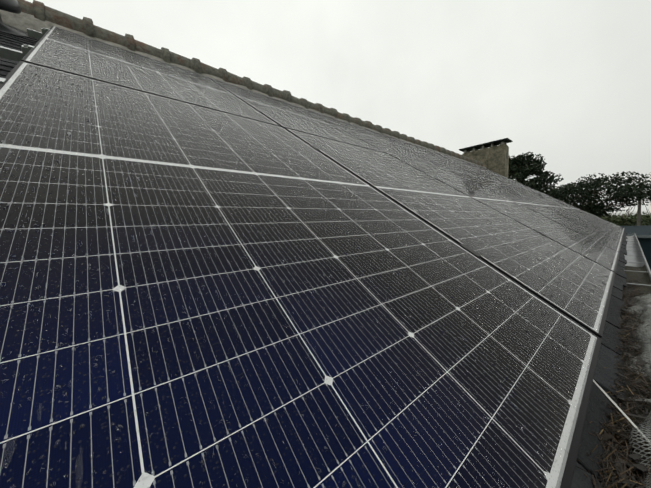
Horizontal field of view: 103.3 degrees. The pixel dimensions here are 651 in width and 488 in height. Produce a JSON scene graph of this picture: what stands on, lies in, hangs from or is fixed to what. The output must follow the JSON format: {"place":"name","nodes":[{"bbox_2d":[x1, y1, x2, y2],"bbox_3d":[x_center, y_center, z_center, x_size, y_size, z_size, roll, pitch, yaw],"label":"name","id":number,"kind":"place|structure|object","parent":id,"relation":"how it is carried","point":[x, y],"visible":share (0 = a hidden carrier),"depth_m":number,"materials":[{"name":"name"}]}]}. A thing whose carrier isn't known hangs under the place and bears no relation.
{"place":"outdoors","nodes":[
{"label":"outdoors","id":0,"kind":"place"},
{"bbox_2d":[0,0,29,36],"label":"roof vent cowl","id":1,"kind":"object","parent":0,"point":[12,6],"visible":0.96,"depth_m":1.76,"materials":[{"name":"grey metal"}]},
{"bbox_2d":[25,0,650,215],"label":"sky","id":2,"kind":"structure","parent":0,"point":[568,82],"materials":[{"name":"white"}]},
{"bbox_2d":[620,225,650,269],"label":"annex building","id":3,"kind":"structure","parent":0,"point":[643,234],"depth_m":8.57,"materials":[{"name":"grey"}]},
{"bbox_2d":[624,237,650,306],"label":"gutter brackets","id":4,"kind":"object","parent":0,"point":[637,271],"visible":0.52,"depth_m":2.13,"materials":[{"name":"grey metal"}]},
{"bbox_2d":[576,234,650,487],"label":"gutter","id":5,"kind":"object","parent":4,"relation":"attached to","point":[620,472],"depth_m":0.59,"materials":[{"name":"grey metal"}]},
{"bbox_2d":[617,265,650,486],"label":"gutter debris heap","id":6,"kind":"object","parent":5,"relation":"in","point":[644,277],"visible":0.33,"depth_m":1.05,"materials":[{"name":"brown plant"}]},
{"bbox_2d":[626,293,650,401],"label":"moss","id":7,"kind":"object","parent":5,"relation":"on","point":[645,319],"visible":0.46,"depth_m":0.98,"materials":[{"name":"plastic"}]},
{"bbox_2d":[627,411,650,487],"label":"gutter guard","id":8,"kind":"object","parent":5,"relation":"on","point":[642,425],"visible":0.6,"depth_m":0.48,"materials":[{"name":"plastic"}]},
{"bbox_2d":[593,379,650,444],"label":"metal rod","id":9,"kind":"object","parent":8,"relation":"on","point":[618,408],"visible":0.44,"depth_m":0.55,"materials":[{"name":"white metal"}]},
{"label":"house walls","id":10,"kind":"object","parent":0,"visible":0},
{"bbox_2d":[0,31,39,77],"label":"roof slates","id":11,"kind":"object","parent":10,"relation":"on","point":[12,41],"visible":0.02,"depth_m":1.55,"materials":[{"name":"grey stone"}]},
{"bbox_2d":[0,10,486,168],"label":"ridge mortar","id":12,"kind":"object","parent":11,"relation":"on","point":[23,21],"visible":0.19,"depth_m":2.19,"materials":[{"name":"grey concrete"}]},
{"bbox_2d":[17,0,482,166],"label":"ridge tiles","id":13,"kind":"object","parent":12,"relation":"on","point":[41,11],"visible":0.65,"depth_m":2.78,"materials":[{"name":"ceramic"}]},
{"bbox_2d":[0,27,601,256],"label":"mounting rails","id":14,"kind":"object","parent":11,"relation":"attached to","point":[11,54],"visible":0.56,"depth_m":1.19,"materials":[{"name":"metal"}]},
{"bbox_2d":[0,26,624,487],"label":"solar panels","id":15,"kind":"object","parent":14,"relation":"on","point":[124,386],"visible":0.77,"depth_m":0.39,"materials":[{"name":"blue glass"}]},
{"bbox_2d":[0,26,623,487],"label":"water droplets","id":16,"kind":"object","parent":15,"relation":"on","point":[78,474],"visible":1,"depth_m":0.75,"materials":[{"name":"clear liquid"}]},
{"bbox_2d":[571,231,626,487],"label":"eave slates","id":17,"kind":"object","parent":11,"relation":"on","point":[596,411],"visible":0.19,"depth_m":0.66,"materials":[{"name":"grey stone"}]},
{"bbox_2d":[462,144,508,177],"bbox_3d":[5.509,-0.606,8.964,0.400,5.232,1.300,-6,5,-40],"label":"chimney","id":18,"kind":"object","parent":10,"relation":"attached to","point":[495,159],"visible":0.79,"depth_m":8.41,"materials":[{"name":"beige concrete"}]},
{"bbox_2d":[464,141,506,152],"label":"chimney cap supports","id":19,"kind":"object","parent":18,"relation":"on","point":[483,147],"visible":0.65,"depth_m":8.65,"materials":[{"name":"grey concrete"}]},
{"bbox_2d":[459,138,512,151],"bbox_3d":[5.411,-3.343,8.767,0.540,0.040,1.460,-6,5,-40],"label":"chimney cap","id":20,"kind":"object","parent":19,"relation":"on","point":[488,144],"depth_m":8.61,"materials":[{"name":"black metal"}]},
{"label":"ground","id":21,"kind":"structure","parent":0,"visible":0},
{"bbox_2d":[508,152,563,198],"bbox_3d":[14.239,-2.622,19.127,4.761,7.974,4.978,-6,5,-40],"label":"pine tree","id":22,"kind":"object","parent":21,"relation":"on","point":[533,166],"depth_m":17.85,"materials":[{"name":"green plant"}]},
{"bbox_2d":[542,171,650,217],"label":"pine tree","id":23,"kind":"object","parent":21,"relation":"on","point":[628,196],"depth_m":19.26,"materials":[{"name":"green plant"}]},
{"bbox_2d":[600,201,650,225],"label":"shrub belt","id":24,"kind":"object","parent":21,"relation":"on","point":[632,221],"depth_m":22.11,"materials":[{"name":"green plant"}]},
{"bbox_2d":[637,192,640,225],"bbox_3d":[23.031,-1.595,19.167,0.300,5.283,0.560,-6,5,-40],"label":"post","id":25,"kind":"object","parent":21,"relation":"on","point":[639,215],"visible":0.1,"depth_m":18.92,"materials":[{"name":"concrete"}]}
]}

